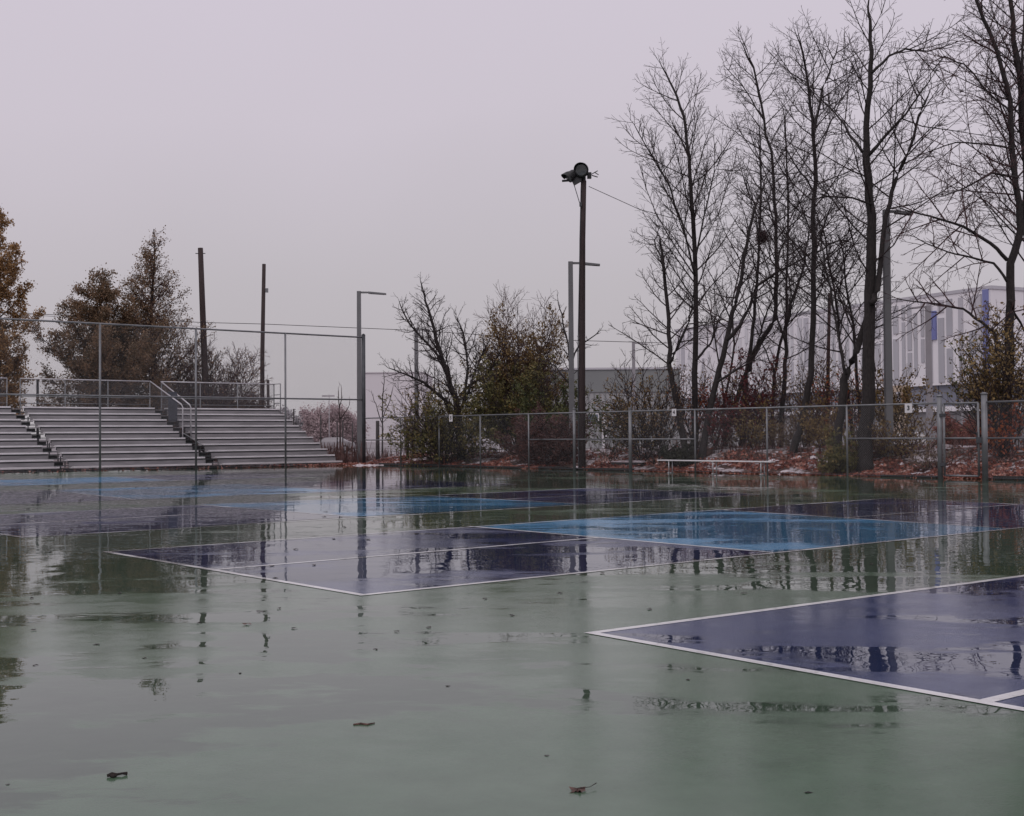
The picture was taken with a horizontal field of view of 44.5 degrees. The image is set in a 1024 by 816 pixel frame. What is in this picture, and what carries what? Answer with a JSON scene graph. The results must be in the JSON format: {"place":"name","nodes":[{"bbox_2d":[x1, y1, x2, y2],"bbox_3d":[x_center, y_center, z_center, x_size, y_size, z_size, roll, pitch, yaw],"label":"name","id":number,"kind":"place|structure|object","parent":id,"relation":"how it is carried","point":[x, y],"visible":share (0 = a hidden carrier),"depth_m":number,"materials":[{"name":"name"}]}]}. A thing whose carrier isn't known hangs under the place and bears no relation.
{"place":"outdoors","nodes":[
{"label":"outdoors","id":0,"kind":"place"},
{"bbox_2d":[215,441,410,463],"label":"tall dry grass","id":1,"kind":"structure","parent":0,"point":[337,453],"depth_m":68.36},
{"bbox_2d":[356,372,431,441],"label":"building","id":2,"kind":"structure","parent":0,"point":[374,384],"depth_m":300.12,"materials":[{"name":"metal"}]},
{"bbox_2d":[443,437,503,452],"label":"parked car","id":3,"kind":"object","parent":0,"point":[488,446],"visible":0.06,"depth_m":87.24,"materials":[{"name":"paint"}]},
{"bbox_2d":[0,465,1023,815],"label":"court surface","id":4,"kind":"object","parent":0,"point":[184,717],"depth_m":7.50,"materials":[{"name":"paint"}]},
{"bbox_2d":[107,772,127,777],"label":"fallen leaf","id":5,"kind":"object","parent":4,"relation":"on","point":[112,775],"visible":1,"depth_m":5.54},
{"bbox_2d":[0,473,316,485],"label":"pickleball court","id":6,"kind":"object","parent":4,"relation":"on","point":[49,481],"visible":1,"depth_m":45.72,"materials":[{"name":"concrete"}]},
{"bbox_2d":[0,479,516,504],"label":"pickleball court","id":7,"kind":"object","parent":4,"relation":"on","point":[62,496],"visible":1,"depth_m":35.42,"materials":[{"name":"concrete"}]},
{"bbox_2d":[0,488,755,537],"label":"pickleball court","id":8,"kind":"object","parent":4,"relation":"on","point":[23,525],"visible":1,"depth_m":25.62,"materials":[{"name":"concrete"}]},
{"bbox_2d":[105,498,1023,595],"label":"pickleball court","id":9,"kind":"object","parent":4,"relation":"on","point":[381,562],"visible":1,"depth_m":17.20,"materials":[{"name":"paint"}]},
{"bbox_2d":[569,783,595,791],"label":"fallen leaf","id":10,"kind":"object","parent":4,"relation":"on","point":[574,789],"visible":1,"depth_m":5.27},
{"bbox_2d":[657,460,774,474],"bbox_3d":[7.510,2.204,46.621,0.320,0.510,5.454,1,-2,-41],"label":"bench","id":11,"kind":"object","parent":4,"relation":"on","point":[716,461],"visible":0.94,"depth_m":46.46,"materials":[{"name":"metal"}]},
{"bbox_2d":[584,575,1023,710],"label":"pickleball court","id":12,"kind":"object","parent":4,"relation":"on","point":[963,641],"visible":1,"depth_m":9.16,"materials":[{"name":"paint"}]},
{"bbox_2d":[0,436,1023,479],"bbox_3d":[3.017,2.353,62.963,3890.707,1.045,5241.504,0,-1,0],"label":"ground","id":13,"kind":"structure","parent":0,"point":[708,453],"depth_m":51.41,"materials":[{"name":"plant"}]},
{"bbox_2d":[0,206,45,420],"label":"leafy tree","id":14,"kind":"object","parent":13,"relation":"on","point":[10,369],"visible":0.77,"depth_m":76.14,"materials":[{"name":"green plant"}]},
{"bbox_2d":[0,377,59,472],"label":"bleacher","id":15,"kind":"object","parent":13,"relation":"on","point":[19,456],"visible":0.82,"depth_m":57.90,"materials":[{"name":"metal"}]},
{"bbox_2d":[10,408,71,471],"bbox_3d":[-22.405,1.511,59.503,0.530,3.120,7.460,1,-2,-39],"label":"stair","id":16,"kind":"object","parent":13,"relation":"on","point":[46,449],"visible":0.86,"depth_m":59.57,"materials":[{"name":"metal"}]},
{"bbox_2d":[27,262,174,410],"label":"leafy tree","id":17,"kind":"object","parent":13,"relation":"on","point":[104,295],"visible":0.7,"depth_m":76.57,"materials":[{"name":"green plant"}]},
{"bbox_2d":[20,378,211,471],"bbox_3d":[-19.696,0.736,62.078,6.854,4.602,7.402,1,-2,-39],"label":"bleacher","id":18,"kind":"object","parent":13,"relation":"on","point":[59,420],"visible":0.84,"depth_m":62.09,"materials":[{"name":"metal"}]},
{"bbox_2d":[86,225,226,426],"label":"leafy tree","id":19,"kind":"object","parent":13,"relation":"on","point":[148,310],"visible":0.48,"depth_m":79.73,"materials":[{"name":"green plant"}]},
{"bbox_2d":[0,318,365,472],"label":"tall chain link fence","id":20,"kind":"object","parent":13,"relation":"on","point":[363,407],"visible":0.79,"depth_m":59.70,"materials":[{"name":"metal"}]},
{"bbox_2d":[150,381,222,466],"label":"stair","id":21,"kind":"object","parent":13,"relation":"on","point":[170,414],"visible":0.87,"depth_m":65.32,"materials":[{"name":"metal"}]},
{"bbox_2d":[195,248,209,459],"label":"utility pole","id":22,"kind":"object","parent":13,"relation":"on","point":[200,253],"visible":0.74,"depth_m":80.00,"materials":[{"name":"brown wood"}]},
{"bbox_2d":[163,333,282,460],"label":"bush","id":23,"kind":"object","parent":13,"relation":"on","point":[229,380],"visible":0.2,"depth_m":81.13,"materials":[{"name":"brown plant"}]},
{"bbox_2d":[161,381,341,467],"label":"bleacher","id":24,"kind":"object","parent":13,"relation":"on","point":[271,417],"visible":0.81,"depth_m":66.85,"materials":[{"name":"metal"}]},
{"bbox_2d":[260,264,267,408],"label":"utility pole","id":25,"kind":"object","parent":13,"relation":"on","point":[264,290],"visible":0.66,"depth_m":92.06,"materials":[{"name":"brown wood"}]},
{"bbox_2d":[23,313,657,342],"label":"overhead cable","id":26,"kind":"object","parent":25,"relation":"hanging from","point":[364,328],"visible":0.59,"depth_m":92.14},
{"bbox_2d":[272,405,319,430],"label":"tree","id":27,"kind":"object","parent":13,"relation":"on","point":[297,420],"visible":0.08,"depth_m":159.71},
{"bbox_2d":[298,401,356,448],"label":"bush","id":28,"kind":"object","parent":13,"relation":"on","point":[316,425],"visible":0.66,"depth_m":148.71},
{"bbox_2d":[319,437,354,451],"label":"parked car","id":29,"kind":"object","parent":13,"relation":"on","point":[332,440],"visible":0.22,"depth_m":124.11,"materials":[{"name":"silver metal"}]},
{"bbox_2d":[337,381,349,455],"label":"sapling","id":30,"kind":"object","parent":13,"relation":"on","point":[340,421],"visible":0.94,"depth_m":77.99,"materials":[{"name":"brown plant"}]},
{"bbox_2d":[338,411,370,448],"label":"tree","id":31,"kind":"object","parent":13,"relation":"on","point":[355,435],"visible":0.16,"depth_m":153.57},
{"bbox_2d":[357,291,385,462],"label":"street lamp","id":32,"kind":"object","parent":13,"relation":"on","point":[359,388],"visible":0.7,"depth_m":68.96,"materials":[{"name":"metal"}]},
{"bbox_2d":[376,421,379,459],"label":"wooden post","id":33,"kind":"object","parent":13,"relation":"on","point":[377,444],"visible":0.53,"depth_m":67.39,"materials":[{"name":"brown wood"}]},
{"bbox_2d":[371,370,396,454],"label":"sapling","id":34,"kind":"object","parent":13,"relation":"on","point":[382,428],"visible":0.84,"depth_m":91.97,"materials":[{"name":"brown plant"}]},
{"bbox_2d":[414,328,429,452],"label":"street lamp","id":35,"kind":"object","parent":13,"relation":"on","point":[415,357],"visible":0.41,"depth_m":89.96,"materials":[{"name":"metal"}]},
{"bbox_2d":[392,353,466,460],"bbox_3d":[-4.115,0.039,64.018,4.162,5.827,3.811,0,-1,0],"label":"bush","id":36,"kind":"object","parent":13,"relation":"on","point":[415,396],"visible":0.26,"depth_m":63.70,"materials":[{"name":"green plant"}]},
{"bbox_2d":[376,372,495,465],"bbox_3d":[-3.398,0.381,61.517,6.538,5.120,5.618,0,-1,-24],"label":"bush","id":37,"kind":"object","parent":13,"relation":"on","point":[428,433],"visible":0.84,"depth_m":61.49,"materials":[{"name":"green plant"}]},
{"bbox_2d":[379,272,509,460],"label":"bare tree","id":38,"kind":"object","parent":13,"relation":"on","point":[441,360],"visible":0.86,"depth_m":63.51,"materials":[{"name":"brown plant"}]},
{"bbox_2d":[379,463,521,467],"bbox_3d":[-3.192,2.806,60.675,0.149,0.167,11.253,1,-2,-41],"label":"timber edging","id":39,"kind":"object","parent":13,"relation":"on","point":[405,464],"visible":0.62,"depth_m":60.12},
{"bbox_2d":[459,284,575,442],"bbox_3d":[0.252,-2.186,65.170,6.046,9.326,6.572,0,-1,0],"label":"bush","id":40,"kind":"object","parent":13,"relation":"on","point":[525,357],"visible":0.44,"depth_m":63.95,"materials":[{"name":"green plant"}]},
{"bbox_2d":[451,335,592,455],"bbox_3d":[0.315,-0.594,62.023,6.373,6.249,6.516,-1,-1,20],"label":"bush","id":41,"kind":"object","parent":13,"relation":"on","point":[491,390],"visible":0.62,"depth_m":61.11,"materials":[{"name":"green plant"}]},
{"bbox_2d":[490,415,568,463],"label":"bush","id":42,"kind":"object","parent":13,"relation":"on","point":[508,441],"visible":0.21,"depth_m":58.15,"materials":[{"name":"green plant"}]},
{"bbox_2d":[511,399,595,466],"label":"bush","id":43,"kind":"object","parent":13,"relation":"on","point":[563,445],"visible":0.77,"depth_m":56.30,"materials":[{"name":"green plant"}]},
{"bbox_2d":[511,344,596,441],"bbox_3d":[2.026,-0.402,59.914,4.075,5.363,3.746,1,-2,-39],"label":"bush","id":44,"kind":"object","parent":13,"relation":"on","point":[557,402],"visible":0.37,"depth_m":59.48,"materials":[{"name":"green plant"}]},
{"bbox_2d":[533,291,609,409],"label":"bare tree","id":45,"kind":"object","parent":13,"relation":"on","point":[567,354],"visible":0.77,"depth_m":59.14,"materials":[{"name":"brown plant"}]},
{"bbox_2d":[561,162,598,467],"bbox_3d":[3.016,-3.936,54.450,1.664,13.486,0.816,0,-1,0],"label":"floodlight pole","id":46,"kind":"object","parent":13,"relation":"on","point":[579,173],"visible":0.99,"depth_m":54.57,"materials":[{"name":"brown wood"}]},
{"bbox_2d":[568,261,599,457],"bbox_3d":[3.297,-2.167,57.560,1.558,9.160,0.416,0,-1,0],"label":"street lamp","id":47,"kind":"object","parent":13,"relation":"on","point":[571,333],"visible":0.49,"depth_m":57.47,"materials":[{"name":"metal"}]},
{"bbox_2d":[538,466,633,470],"bbox_3d":[3.082,2.607,53.392,0.150,0.161,5.745,1,-2,-41],"label":"timber edging","id":48,"kind":"object","parent":13,"relation":"on","point":[546,467],"visible":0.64,"depth_m":53.20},
{"bbox_2d":[585,395,635,461],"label":"sapling","id":49,"kind":"object","parent":13,"relation":"on","point":[600,424],"visible":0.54,"depth_m":54.38,"materials":[{"name":"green plant"}]},
{"bbox_2d":[611,460,646,465],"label":"timber beam","id":50,"kind":"structure","parent":13,"relation":"on","point":[620,462],"depth_m":53.24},
{"bbox_2d":[589,332,690,459],"bbox_3d":[5.449,-0.391,53.563,4.362,5.552,3.666,0,-1,0],"label":"bush","id":51,"kind":"object","parent":13,"relation":"on","point":[625,442],"visible":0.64,"depth_m":53.26,"materials":[{"name":"brown plant"}]},
{"bbox_2d":[632,342,647,438],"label":"street lamp","id":52,"kind":"object","parent":13,"relation":"on","point":[633,359],"visible":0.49,"depth_m":104.97,"materials":[{"name":"metal"}]},
{"bbox_2d":[593,362,702,463],"bbox_3d":[5.988,0.249,52.358,4.441,4.446,4.043,-2,-2,41],"label":"bush","id":53,"kind":"object","parent":13,"relation":"on","point":[668,431],"visible":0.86,"depth_m":52.35,"materials":[{"name":"brown plant"}]},
{"bbox_2d":[365,395,942,478],"bbox_3d":[3.123,1.321,53.108,0.212,2.820,33.178,1,-2,-41],"label":"chain link fence","id":54,"kind":"object","parent":13,"relation":"on","point":[939,439],"visible":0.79,"depth_m":48.48,"materials":[{"name":"metal"}]},
{"bbox_2d":[608,211,731,451],"bbox_3d":[6.819,-2.981,52.406,5.008,10.939,5.219,-1,-1,17],"label":"bare tree","id":55,"kind":"object","parent":13,"relation":"on","point":[670,358],"visible":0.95,"depth_m":52.33,"materials":[{"name":"brown plant"}]},
{"bbox_2d":[652,440,702,466],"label":"bush","id":56,"kind":"object","parent":13,"relation":"on","point":[681,456],"visible":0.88,"depth_m":50.64,"materials":[{"name":"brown plant"}]},
{"bbox_2d":[606,37,757,453],"bbox_3d":[7.006,-7.016,53.145,5.029,18.366,7.153,-1,-2,39],"label":"bare tree","id":57,"kind":"object","parent":13,"relation":"on","point":[695,245],"visible":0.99,"depth_m":53.15,"materials":[{"name":"brown plant"}]},
{"bbox_2d":[352,447,1023,475],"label":"snow patches","id":58,"kind":"object","parent":13,"relation":"on","point":[815,451],"visible":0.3,"depth_m":48.32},
{"bbox_2d":[667,358,726,438],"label":"sapling","id":59,"kind":"object","parent":13,"relation":"on","point":[701,403],"visible":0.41,"depth_m":54.38,"materials":[{"name":"brown plant"}]},
{"bbox_2d":[374,434,1023,460],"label":"dry weeds","id":60,"kind":"object","parent":13,"relation":"on","point":[757,447],"visible":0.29,"depth_m":50.81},
{"bbox_2d":[675,345,752,445],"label":"sapling","id":61,"kind":"object","parent":13,"relation":"on","point":[731,389],"visible":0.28,"depth_m":55.30,"materials":[{"name":"brown plant"}]},
{"bbox_2d":[692,395,745,453],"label":"bush","id":62,"kind":"object","parent":13,"relation":"on","point":[718,427],"visible":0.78,"depth_m":51.68,"materials":[{"name":"brown plant"}]},
{"bbox_2d":[700,426,743,447],"bbox_3d":[8.925,1.229,53.053,2.059,1.219,1.438,-1,-1,10],"label":"brush","id":63,"kind":"object","parent":13,"relation":"on","point":[735,440],"visible":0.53,"depth_m":52.92,"materials":[{"name":"brown plant"}]},
{"bbox_2d":[675,211,769,445],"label":"bare tree","id":64,"kind":"object","parent":13,"relation":"on","point":[734,336],"visible":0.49,"depth_m":61.41,"materials":[{"name":"brown plant"}]},
{"bbox_2d":[700,347,798,447],"bbox_3d":[9.846,-0.431,53.481,4.134,4.485,3.571,0,-1,0],"label":"bush","id":65,"kind":"object","parent":13,"relation":"on","point":[752,399],"visible":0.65,"depth_m":53.26,"materials":[{"name":"brown plant"}]},
{"bbox_2d":[679,161,828,459],"bbox_3d":[10.121,-4.163,52.836,6.076,13.049,5.252,0,-1,0],"label":"bare tree","id":66,"kind":"object","parent":13,"relation":"on","point":[729,335],"visible":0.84,"depth_m":52.10,"materials":[{"name":"brown plant"}]},
{"bbox_2d":[728,395,783,447],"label":"bush","id":67,"kind":"object","parent":13,"relation":"on","point":[743,424],"visible":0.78,"depth_m":51.37,"materials":[{"name":"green plant"}]},
{"bbox_2d":[719,339,798,445],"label":"sapling","id":68,"kind":"object","parent":13,"relation":"on","point":[778,404],"visible":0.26,"depth_m":56.84,"materials":[{"name":"brown plant"}]},
{"bbox_2d":[720,110,809,445],"bbox_3d":[11.354,-5.949,56.969,4.563,15.801,5.454,0,-1,0],"label":"bare tree","id":69,"kind":"object","parent":13,"relation":"on","point":[752,334],"visible":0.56,"depth_m":56.36,"materials":[{"name":"brown plant"}]},
{"bbox_2d":[755,230,769,244],"bbox_3d":[11.354,-7.727,56.671,0.738,0.752,0.799,0,-1,0],"label":"nest","id":70,"kind":"object","parent":69,"relation":"on","point":[762,240],"visible":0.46,"depth_m":56.55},
{"bbox_2d":[747,419,792,449],"bbox_3d":[10.591,1.087,51.087,1.676,1.541,1.582,0,-1,-28],"label":"brush","id":71,"kind":"object","parent":13,"relation":"on","point":[772,438],"visible":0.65,"depth_m":50.90,"materials":[{"name":"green plant"}]},
{"bbox_2d":[705,21,836,445],"bbox_3d":[11.752,-7.851,56.644,5.784,19.422,6.007,-1,-1,21],"label":"bare tree","id":72,"kind":"object","parent":13,"relation":"on","point":[770,326],"visible":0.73,"depth_m":56.65,"materials":[{"name":"brown plant"}]},
{"bbox_2d":[730,97,838,445],"bbox_3d":[12.402,-6.300,57.935,5.371,16.555,4.080,0,-1,0],"label":"bare tree","id":73,"kind":"object","parent":13,"relation":"on","point":[781,337],"visible":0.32,"depth_m":57.61,"materials":[{"name":"brown plant"}]},
{"bbox_2d":[776,410,813,448],"bbox_3d":[11.637,0.900,50.091,1.614,1.648,1.945,-1,-2,35],"label":"brush","id":74,"kind":"object","parent":13,"relation":"on","point":[802,439],"visible":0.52,"depth_m":49.94,"materials":[{"name":"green plant"}]},
{"bbox_2d":[744,219,846,446],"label":"bare tree","id":75,"kind":"object","parent":13,"relation":"on","point":[790,306],"visible":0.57,"depth_m":54.72,"materials":[{"name":"brown plant"}]},
{"bbox_2d":[763,327,849,446],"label":"sapling","id":76,"kind":"object","parent":13,"relation":"on","point":[796,392],"visible":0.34,"depth_m":54.82,"materials":[{"name":"brown plant"}]},
{"bbox_2d":[720,5,906,454],"bbox_3d":[12.303,-6.863,49.895,5.716,17.999,8.623,-2,-2,44],"label":"bare tree","id":77,"kind":"object","parent":13,"relation":"on","point":[811,355],"visible":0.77,"depth_m":49.60,"materials":[{"name":"brown plant"}]},
{"bbox_2d":[782,339,850,447],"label":"sapling","id":78,"kind":"object","parent":13,"relation":"on","point":[818,393],"visible":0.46,"depth_m":51.80,"materials":[{"name":"brown plant"}]},
{"bbox_2d":[792,398,852,450],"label":"bush","id":79,"kind":"object","parent":13,"relation":"on","point":[814,432],"visible":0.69,"depth_m":47.77,"materials":[{"name":"brown plant"}]},
{"bbox_2d":[826,293,830,443],"bbox_3d":[15.706,-1.852,62.052,0.469,7.736,0.206,0,-1,0],"label":"utility pole","id":80,"kind":"object","parent":13,"relation":"on","point":[828,330],"visible":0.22,"depth_m":62.02,"materials":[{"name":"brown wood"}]},
{"bbox_2d":[774,205,896,445],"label":"bare tree","id":81,"kind":"object","parent":13,"relation":"on","point":[836,305],"visible":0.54,"depth_m":50.64,"materials":[{"name":"brown plant"}]},
{"bbox_2d":[815,424,858,473],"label":"bush","id":82,"kind":"object","parent":13,"relation":"on","point":[834,459],"visible":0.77,"depth_m":44.77,"materials":[{"name":"green plant"}]},
{"bbox_2d":[762,188,921,455],"bbox_3d":[12.046,-3.078,46.927,6.172,10.889,4.390,0,-1,0],"label":"bare tree","id":83,"kind":"object","parent":13,"relation":"on","point":[843,392],"visible":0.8,"depth_m":46.52,"materials":[{"name":"brown plant"}]},
{"bbox_2d":[812,346,883,440],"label":"sapling","id":84,"kind":"object","parent":13,"relation":"on","point":[854,419],"visible":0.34,"depth_m":49.94,"materials":[{"name":"brown plant"}]},
{"bbox_2d":[674,285,1023,444],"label":"striped building","id":85,"kind":"structure","parent":13,"relation":"on","point":[908,349],"depth_m":142.05,"materials":[{"name":"white metal"}]},
{"bbox_2d":[849,425,887,457],"bbox_3d":[12.990,1.303,45.551,1.724,1.546,1.803,-1,-1,26],"label":"brush","id":86,"kind":"object","parent":13,"relation":"on","point":[877,454],"visible":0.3,"depth_m":45.24,"materials":[{"name":"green plant"}]},
{"bbox_2d":[835,322,925,446],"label":"sapling","id":87,"kind":"object","parent":13,"relation":"on","point":[850,388],"visible":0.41,"depth_m":47.68,"materials":[{"name":"brown plant"}]},
{"bbox_2d":[853,413,921,458],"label":"bush","id":88,"kind":"object","parent":13,"relation":"on","point":[881,430],"visible":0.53,"depth_m":44.81,"materials":[{"name":"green plant"}]},
{"bbox_2d":[882,209,909,456],"bbox_3d":[14.043,-2.700,45.567,1.158,9.080,0.416,0,-1,0],"label":"street lamp","id":89,"kind":"object","parent":13,"relation":"on","point":[888,372],"visible":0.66,"depth_m":45.47,"materials":[{"name":"metal"}]},
{"bbox_2d":[776,0,1017,471],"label":"bare tree","id":90,"kind":"object","parent":13,"relation":"on","point":[872,286],"visible":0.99,"depth_m":45.03,"materials":[{"name":"brown plant"}]},
{"bbox_2d":[875,367,941,444],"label":"bush","id":91,"kind":"object","parent":13,"relation":"on","point":[905,400],"visible":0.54,"depth_m":46.19,"materials":[{"name":"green plant"}]},
{"bbox_2d":[880,474,937,477],"bbox_3d":[13.202,2.297,41.648,0.144,0.128,2.071,1,-2,-41],"label":"timber edging","id":92,"kind":"object","parent":13,"relation":"on","point":[907,476],"visible":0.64,"depth_m":41.61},
{"bbox_2d":[876,399,953,459],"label":"bush","id":93,"kind":"object","parent":13,"relation":"on","point":[901,447],"visible":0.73,"depth_m":44.50,"materials":[{"name":"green plant"}]},
{"bbox_2d":[908,305,932,443],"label":"street lamp","id":94,"kind":"object","parent":13,"relation":"on","point":[928,351],"visible":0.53,"depth_m":75.94,"materials":[{"name":"metal"}]},
{"bbox_2d":[903,444,955,470],"bbox_3d":[14.234,1.723,42.467,1.797,1.000,1.448,0,-1,0],"label":"brush","id":95,"kind":"object","parent":13,"relation":"on","point":[925,459],"visible":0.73,"depth_m":42.50,"materials":[{"name":"brown plant"}]},
{"bbox_2d":[874,0,1023,457],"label":"bare tree","id":96,"kind":"object","parent":13,"relation":"on","point":[1009,278],"visible":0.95,"depth_m":42.92,"materials":[{"name":"brown plant"}]},
{"bbox_2d":[937,300,1023,457],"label":"bush","id":97,"kind":"object","parent":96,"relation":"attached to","point":[974,387],"visible":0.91,"depth_m":42.08,"materials":[{"name":"plant"}]},
{"bbox_2d":[931,412,993,444],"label":"bush","id":98,"kind":"object","parent":13,"relation":"on","point":[957,429],"visible":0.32,"depth_m":69.32,"materials":[{"name":"brown plant"}]},
{"bbox_2d":[928,0,1023,260],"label":"bare tree","id":99,"kind":"object","parent":13,"relation":"on","point":[1018,64],"visible":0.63,"depth_m":44.27,"materials":[{"name":"brown plant"}]},
{"bbox_2d":[932,328,1023,450],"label":"bush","id":100,"kind":"object","parent":13,"relation":"on","point":[964,372],"visible":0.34,"depth_m":43.61,"materials":[{"name":"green plant"}]},
{"bbox_2d":[974,402,1023,463],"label":"bush","id":101,"kind":"object","parent":13,"relation":"on","point":[1003,432],"visible":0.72,"depth_m":41.54,"materials":[{"name":"brown plant"}]},
{"bbox_2d":[980,392,1023,479],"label":"chain link fence","id":102,"kind":"object","parent":13,"relation":"on","point":[984,425],"visible":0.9,"depth_m":39.34,"materials":[{"name":"metal"}]},
{"bbox_2d":[939,402,981,476],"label":"gate","id":103,"kind":"structure","parent":102,"relation":"attached to","point":[978,438],"depth_m":39.99,"materials":[{"name":"metal"}]},
{"bbox_2d":[993,476,1023,479],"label":"timber edging","id":104,"kind":"object","parent":13,"relation":"on","point":[1007,477],"visible":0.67,"depth_m":38.96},
{"bbox_2d":[0,0,1023,438],"label":"sky","id":105,"kind":"structure","parent":0,"point":[342,148],"materials":[{"name":"grey"}]},
{"bbox_2d":[484,367,681,447],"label":"metal building","id":106,"kind":"structure","parent":0,"point":[598,377],"depth_m":140.11,"materials":[{"name":"metal"}]},
{"bbox_2d":[882,386,907,432],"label":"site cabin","id":107,"kind":"object","parent":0,"point":[894,389],"visible":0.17,"depth_m":120.05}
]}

